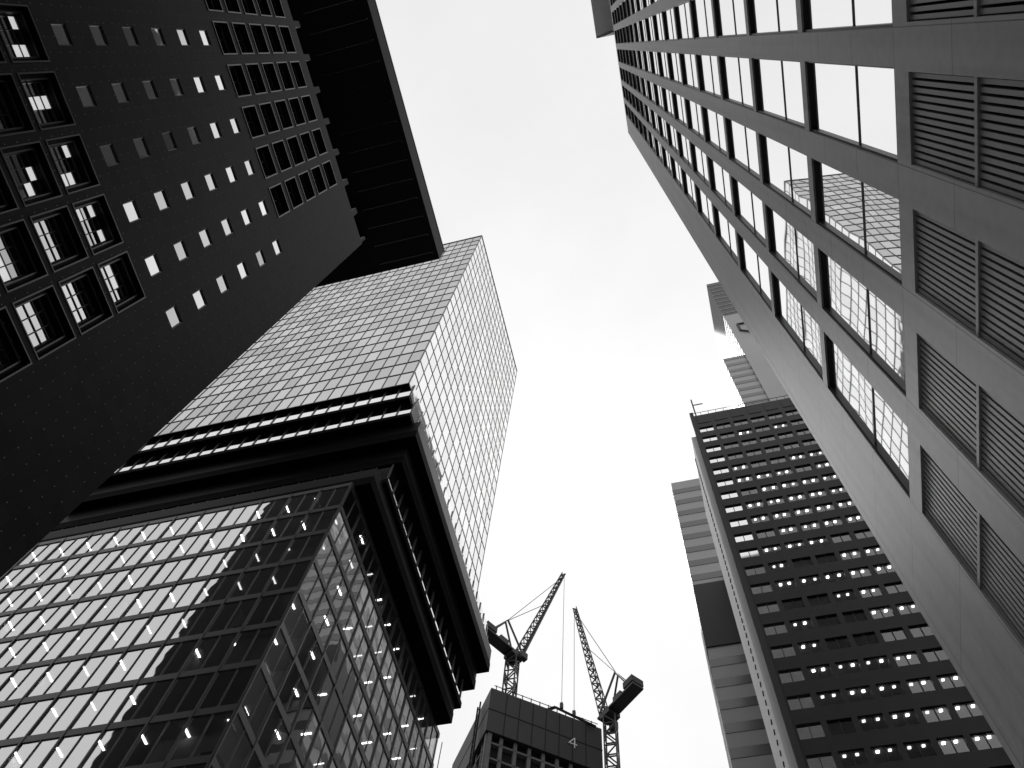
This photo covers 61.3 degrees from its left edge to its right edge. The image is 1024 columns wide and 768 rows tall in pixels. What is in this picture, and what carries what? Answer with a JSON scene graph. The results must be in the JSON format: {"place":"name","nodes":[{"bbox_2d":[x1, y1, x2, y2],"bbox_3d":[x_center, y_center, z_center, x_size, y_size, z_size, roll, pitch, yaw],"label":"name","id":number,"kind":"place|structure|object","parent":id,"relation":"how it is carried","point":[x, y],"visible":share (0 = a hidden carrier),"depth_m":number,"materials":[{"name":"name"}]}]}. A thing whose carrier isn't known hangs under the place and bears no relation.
{"place":"outdoors","nodes":[
{"label":"outdoors","id":0,"kind":"place"},
{"bbox_2d":[376,0,728,767],"label":"sky","id":1,"kind":"structure","parent":0,"point":[515,109],"materials":[{"name":"white"}]},
{"label":"ground","id":2,"kind":"structure","parent":0,"visible":0},
{"bbox_2d":[0,0,364,577],"bbox_3d":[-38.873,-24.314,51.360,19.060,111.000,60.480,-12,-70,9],"label":"skyscraper","id":3,"kind":"structure","parent":2,"relation":"on","point":[179,232],"depth_m":58.20,"materials":[{"name":"concrete"}]},
{"bbox_2d":[287,0,444,287],"bbox_3d":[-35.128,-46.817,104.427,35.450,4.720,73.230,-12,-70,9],"label":"roof overhang","id":4,"kind":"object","parent":3,"relation":"attached to","point":[345,47],"depth_m":107.19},
{"bbox_2d":[0,235,516,767],"bbox_3d":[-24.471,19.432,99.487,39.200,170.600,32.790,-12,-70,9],"label":"skyscraper","id":5,"kind":"structure","parent":2,"relation":"on","point":[266,549],"depth_m":76.64,"materials":[{"name":"grey glass"}]},
{"bbox_2d":[452,685,602,767],"bbox_3d":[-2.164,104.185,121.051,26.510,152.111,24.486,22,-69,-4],"label":"tower under construction","id":6,"kind":"structure","parent":2,"relation":"on","point":[507,730],"depth_m":175.69,"materials":[{"name":"concrete"}]},
{"bbox_2d":[487,572,565,708],"bbox_3d":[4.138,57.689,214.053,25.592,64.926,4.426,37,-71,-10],"label":"crane","id":7,"kind":"object","parent":6,"relation":"on","point":[501,643],"visible":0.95,"depth_m":197.24,"materials":[{"name":"grey metal"}]},
{"bbox_2d":[572,606,643,767],"bbox_3d":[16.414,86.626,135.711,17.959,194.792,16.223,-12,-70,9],"label":"crane","id":8,"kind":"object","parent":2,"relation":"on","point":[633,686],"visible":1,"depth_m":178.07,"materials":[{"name":"grey metal"}]},
{"bbox_2d":[671,282,789,767],"bbox_3d":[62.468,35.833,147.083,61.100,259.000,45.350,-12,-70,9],"label":"skyscraper","id":9,"kind":"structure","parent":2,"relation":"on","point":[748,374],"depth_m":129.09,"materials":[{"name":"grey"}]},
{"bbox_2d":[591,0,1023,767],"bbox_3d":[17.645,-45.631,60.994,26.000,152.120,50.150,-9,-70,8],"label":"building","id":10,"kind":"structure","parent":2,"relation":"on","point":[841,182],"depth_m":10.62,"materials":[{"name":"concrete"}]},
{"bbox_2d":[689,395,1014,767],"bbox_3d":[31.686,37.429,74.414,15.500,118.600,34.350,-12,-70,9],"label":"tower","id":11,"kind":"structure","parent":2,"relation":"on","point":[849,663],"depth_m":75.04,"materials":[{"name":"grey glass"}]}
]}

